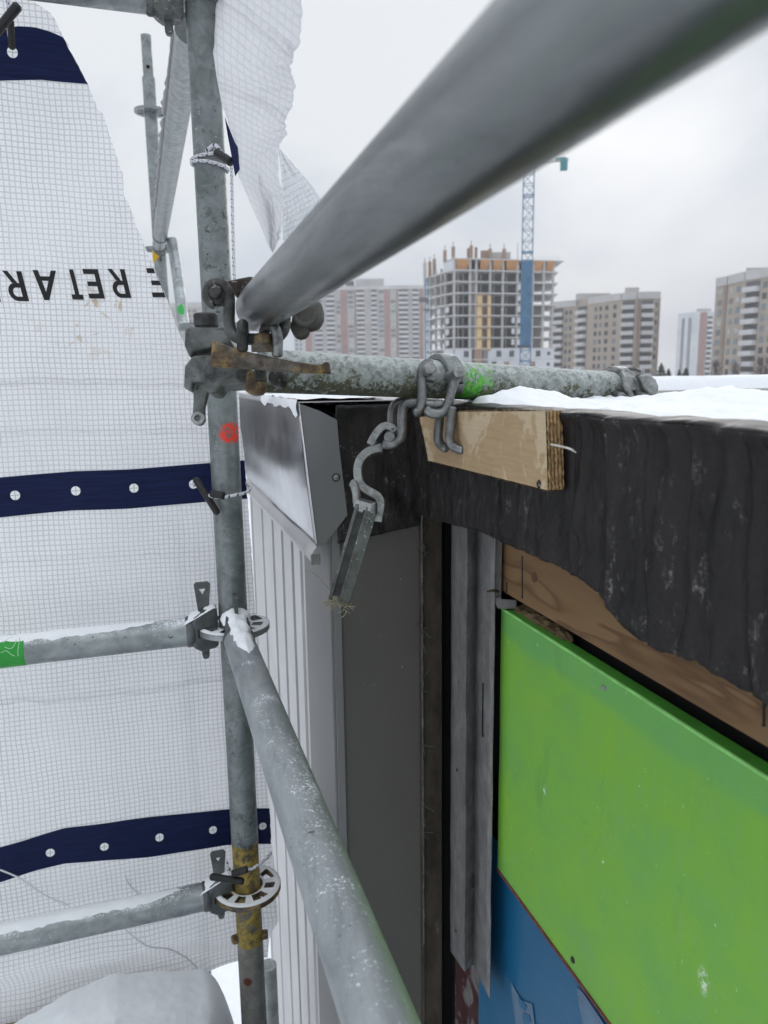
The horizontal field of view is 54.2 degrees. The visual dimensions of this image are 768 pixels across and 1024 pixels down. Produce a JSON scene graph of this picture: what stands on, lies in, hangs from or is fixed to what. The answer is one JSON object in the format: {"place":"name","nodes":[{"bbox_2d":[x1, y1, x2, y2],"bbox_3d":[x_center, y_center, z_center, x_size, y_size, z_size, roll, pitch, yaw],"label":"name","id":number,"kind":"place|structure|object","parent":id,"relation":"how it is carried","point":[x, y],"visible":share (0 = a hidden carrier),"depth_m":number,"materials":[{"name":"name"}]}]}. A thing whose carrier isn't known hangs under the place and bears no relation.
{"place":"outdoors","nodes":[
{"label":"outdoors","id":0,"kind":"place"},
{"bbox_2d":[169,302,201,328],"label":"apartment building","id":1,"kind":"structure","parent":0,"point":[194,307],"depth_m":424.27,"materials":[{"name":"concrete"}]},
{"bbox_2d":[211,391,270,1023],"bbox_3d":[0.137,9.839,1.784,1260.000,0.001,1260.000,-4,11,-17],"label":"ground","id":2,"kind":"structure","parent":0,"point":[226,976],"depth_m":12.64,"materials":[{"name":"white snow"}]},
{"bbox_2d":[6,969,233,1023],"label":"snow mound","id":3,"kind":"structure","parent":2,"relation":"on","point":[195,996],"depth_m":1.36,"materials":[{"name":"white snow"}]},
{"bbox_2d":[134,33,210,973],"bbox_3d":[-0.814,3.759,3.812,0.122,11.266,0.122,-4,11,-17],"label":"scaffold standard","id":4,"kind":"object","parent":2,"relation":"on","point":[150,110],"visible":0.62,"depth_m":2.85,"materials":[{"name":"metal"}]},
{"bbox_2d":[152,21,190,262],"bbox_3d":[-0.596,-0.874,2.054,0.064,0.167,1.840,-4,11,-17],"label":"scaffold ledger","id":5,"kind":"object","parent":4,"relation":"attached to","point":[176,110],"visible":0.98,"depth_m":1.61,"materials":[{"name":"metal"}]},
{"bbox_2d":[166,237,188,344],"bbox_3d":[-0.701,-0.749,2.563,0.048,0.428,0.450,-4,11,-17],"label":"scaffold tube","id":6,"kind":"object","parent":5,"relation":"attached to","point":[178,284],"visible":0.78,"depth_m":2.61,"materials":[{"name":"metal"}]},
{"bbox_2d":[179,0,280,1023],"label":"scaffold standard","id":7,"kind":"object","parent":2,"relation":"on","point":[245,902],"visible":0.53,"depth_m":1.24,"materials":[{"name":"metal"}]},
{"bbox_2d":[30,0,183,36],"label":"scaffold ledger","id":8,"kind":"object","parent":7,"relation":"attached to","point":[167,14],"visible":1,"depth_m":1.08,"materials":[{"name":"metal"}]},
{"bbox_2d":[0,0,21,49],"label":"bungee tie","id":9,"kind":"object","parent":8,"relation":"attached to","point":[11,13],"visible":1,"depth_m":1.00,"materials":[{"name":"black rubber"}]},
{"bbox_2d":[0,581,218,668],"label":"scaffold ledger","id":10,"kind":"object","parent":7,"relation":"attached to","point":[25,649],"visible":0.99,"depth_m":1.21,"materials":[{"name":"metal"}]},
{"bbox_2d":[0,849,232,955],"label":"scaffold ledger","id":11,"kind":"object","parent":7,"relation":"attached to","point":[39,931],"visible":0.91,"depth_m":1.29,"materials":[{"name":"metal"}]},
{"bbox_2d":[0,0,277,1023],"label":"scaffold sheeting","id":12,"kind":"object","parent":7,"relation":"attached to","point":[112,776],"visible":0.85,"depth_m":1.28,"materials":[{"name":"white"}]},
{"bbox_2d":[190,143,232,173],"bbox_3d":[-0.255,-0.521,1.114,0.060,0.044,0.141,-4,11,-17],"label":"bungee tie","id":13,"kind":"object","parent":7,"relation":"attached to","point":[221,155],"visible":0.92,"depth_m":1.09,"materials":[{"name":"white fabric"}]},
{"bbox_2d":[230,165,235,279],"bbox_3d":[-0.222,-0.428,1.100,0.005,0.180,0.078,-2,10,-8],"label":"hanging cord","id":14,"kind":"object","parent":13,"relation":"hanging from","point":[232,223],"visible":0.91,"depth_m":1.09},
{"bbox_2d":[192,477,251,514],"bbox_3d":[-0.263,-0.028,1.228,0.095,0.061,0.066,-4,11,-17],"label":"bungee tie","id":15,"kind":"object","parent":7,"relation":"attached to","point":[197,483],"visible":1,"depth_m":1.21,"materials":[{"name":"black rubber"}]},
{"bbox_2d":[209,852,271,884],"bbox_3d":[-0.245,0.619,1.297,0.111,0.035,0.048,-4,11,-17],"label":"bungee tie","id":16,"kind":"object","parent":7,"relation":"attached to","point":[232,878],"visible":1,"depth_m":1.28,"materials":[{"name":"black rubber"}]},
{"bbox_2d":[213,0,320,252],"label":"torn sheeting","id":17,"kind":"object","parent":7,"relation":"hanging from","point":[256,44],"visible":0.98,"depth_m":0.90,"materials":[{"name":"white"}]},
{"bbox_2d":[220,593,420,1023],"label":"scaffold ledger","id":18,"kind":"object","parent":7,"relation":"attached to","point":[365,982],"visible":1,"depth_m":0.63,"materials":[{"name":"metal"}]},
{"bbox_2d":[184,312,657,425],"bbox_3d":[0.096,-0.183,0.950,0.702,0.118,0.082,-7,12,-30],"label":"scaffold ledger","id":19,"kind":"object","parent":7,"relation":"attached to","point":[363,375],"visible":0.74,"depth_m":0.88,"materials":[{"name":"metal"}]},
{"bbox_2d":[202,277,330,395],"bbox_3d":[-0.117,-0.178,0.756,0.127,0.120,0.079,-1,10,-1],"label":"scaffold coupler","id":20,"kind":"object","parent":19,"relation":"attached to","point":[220,292],"visible":0.91,"depth_m":0.73,"materials":[{"name":"metal"}]},
{"bbox_2d":[236,0,767,331],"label":"scaffold tube","id":21,"kind":"object","parent":20,"relation":"attached to","point":[505,94],"visible":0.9,"depth_m":0.22,"materials":[{"name":"metal"}]},
{"bbox_2d":[329,353,465,603],"bbox_3d":[0.018,-0.045,0.965,0.172,0.312,0.109,0,10,6],"label":"chain","id":22,"kind":"object","parent":19,"relation":"attached to","point":[366,514],"visible":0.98,"depth_m":0.93,"materials":[{"name":"grey metal"}]},
{"bbox_2d":[319,590,355,617],"bbox_3d":[-0.060,0.115,0.952,0.048,0.036,0.016,-2,10,-5],"label":"straw tuft","id":23,"kind":"object","parent":22,"relation":"attached to","point":[337,599],"visible":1,"depth_m":0.95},
{"bbox_2d":[598,366,648,396],"bbox_3d":[0.368,-0.204,1.200,0.106,0.058,0.383,0,10,7],"label":"scaffold coupler","id":24,"kind":"object","parent":19,"relation":"attached to","point":[628,381],"visible":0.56,"depth_m":1.09,"materials":[{"name":"metal"}]},
{"bbox_2d":[264,958,278,1023],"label":"scaffold tube","id":25,"kind":"object","parent":2,"relation":"on","point":[271,987],"visible":0.64,"depth_m":1.62,"materials":[{"name":"metal"}]},
{"bbox_2d":[419,278,430,358],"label":"hoist mast","id":26,"kind":"object","parent":2,"relation":"on","point":[425,299],"visible":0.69,"depth_m":197.15,"materials":[{"name":"grey metal"}]},
{"bbox_2d":[423,241,563,367],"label":"tower under construction","id":27,"kind":"structure","parent":2,"relation":"on","point":[475,300],"depth_m":208.17,"materials":[{"name":"concrete"}]},
{"bbox_2d":[464,351,468,356],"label":"window","id":28,"kind":"structure","parent":27,"relation":"in","point":[466,353],"depth_m":205.44,"materials":[{"name":"grey glass"}]},
{"bbox_2d":[509,351,513,356],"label":"window","id":29,"kind":"structure","parent":27,"relation":"in","point":[511,353],"depth_m":208.52,"materials":[{"name":"grey glass"}]},
{"bbox_2d":[239,392,767,1023],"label":"building","id":30,"kind":"structure","parent":2,"relation":"on","point":[529,726],"depth_m":0.87,"materials":[{"name":"metal"}]},
{"bbox_2d":[314,401,391,404],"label":"roof snow","id":31,"kind":"structure","parent":30,"relation":"on","point":[360,402],"depth_m":1.21,"materials":[{"name":"white snow"}]},
{"bbox_2d":[420,409,575,490],"bbox_3d":[0.113,-0.080,0.846,0.028,0.081,0.410,-4,11,-17],"label":"plywood board","id":32,"kind":"object","parent":30,"relation":"attached to","point":[513,446],"visible":0.89,"depth_m":0.78,"materials":[{"name":"wood"}]},
{"bbox_2d":[388,385,767,420],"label":"roof snow","id":33,"kind":"structure","parent":30,"relation":"on","point":[729,402],"depth_m":0.85,"materials":[{"name":"white snow"}]},
{"bbox_2d":[652,374,767,393],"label":"roof upstand","id":34,"kind":"object","parent":30,"relation":"on","point":[678,383],"visible":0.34,"depth_m":4.06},
{"bbox_2d":[520,157,568,365],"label":"tower crane","id":35,"kind":"object","parent":2,"relation":"on","point":[526,302],"visible":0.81,"depth_m":186.85,"materials":[{"name":"blue metal"}]},
{"bbox_2d":[549,287,660,375],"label":"apartment building","id":36,"kind":"structure","parent":2,"relation":"on","point":[596,331],"depth_m":259.34,"materials":[{"name":"beige concrete"}]},
{"bbox_2d":[655,363,667,375],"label":"evergreen tree","id":37,"kind":"object","parent":2,"relation":"on","point":[661,369],"visible":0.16,"depth_m":189.54,"materials":[{"name":"green plant"}]},
{"bbox_2d":[682,367,688,375],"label":"evergreen tree","id":38,"kind":"object","parent":2,"relation":"on","point":[685,372],"visible":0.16,"depth_m":189.77,"materials":[{"name":"green plant"}]},
{"bbox_2d":[675,309,713,375],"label":"apartment building","id":39,"kind":"structure","parent":2,"relation":"on","point":[694,342],"depth_m":424.46,"materials":[{"name":"grey concrete"}]},
{"bbox_2d":[709,359,724,375],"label":"bare tree","id":40,"kind":"object","parent":2,"relation":"on","point":[716,364],"visible":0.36,"depth_m":159.60,"materials":[{"name":"plant"}]},
{"bbox_2d":[729,360,746,374],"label":"bare tree","id":41,"kind":"object","parent":2,"relation":"on","point":[736,364],"visible":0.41,"depth_m":159.68,"materials":[{"name":"plant"}]},
{"bbox_2d":[710,267,767,375],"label":"apartment building","id":42,"kind":"structure","parent":2,"relation":"on","point":[740,329],"depth_m":208.47,"materials":[{"name":"beige concrete"}]},
{"bbox_2d":[761,303,765,309],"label":"window","id":43,"kind":"structure","parent":42,"relation":"in","point":[763,306],"depth_m":200.83,"materials":[{"name":"grey glass"}]},
{"bbox_2d":[762,292,766,298],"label":"window","id":44,"kind":"structure","parent":42,"relation":"in","point":[764,295],"depth_m":200.29,"materials":[{"name":"grey glass"}]},
{"bbox_2d":[749,355,767,374],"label":"bare tree","id":45,"kind":"object","parent":2,"relation":"on","point":[761,364],"visible":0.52,"depth_m":149.69,"materials":[{"name":"plant"}]},
{"bbox_2d":[294,337,304,350],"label":"apartment building","id":46,"kind":"structure","parent":0,"point":[299,345],"depth_m":496.75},
{"bbox_2d":[305,278,423,358],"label":"apartment building","id":47,"kind":"structure","parent":0,"point":[372,317],"depth_m":446.57,"materials":[{"name":"concrete"}]},
{"bbox_2d":[33,0,767,375],"label":"sky","id":48,"kind":"structure","parent":0,"point":[670,198],"materials":[{"name":"white"}]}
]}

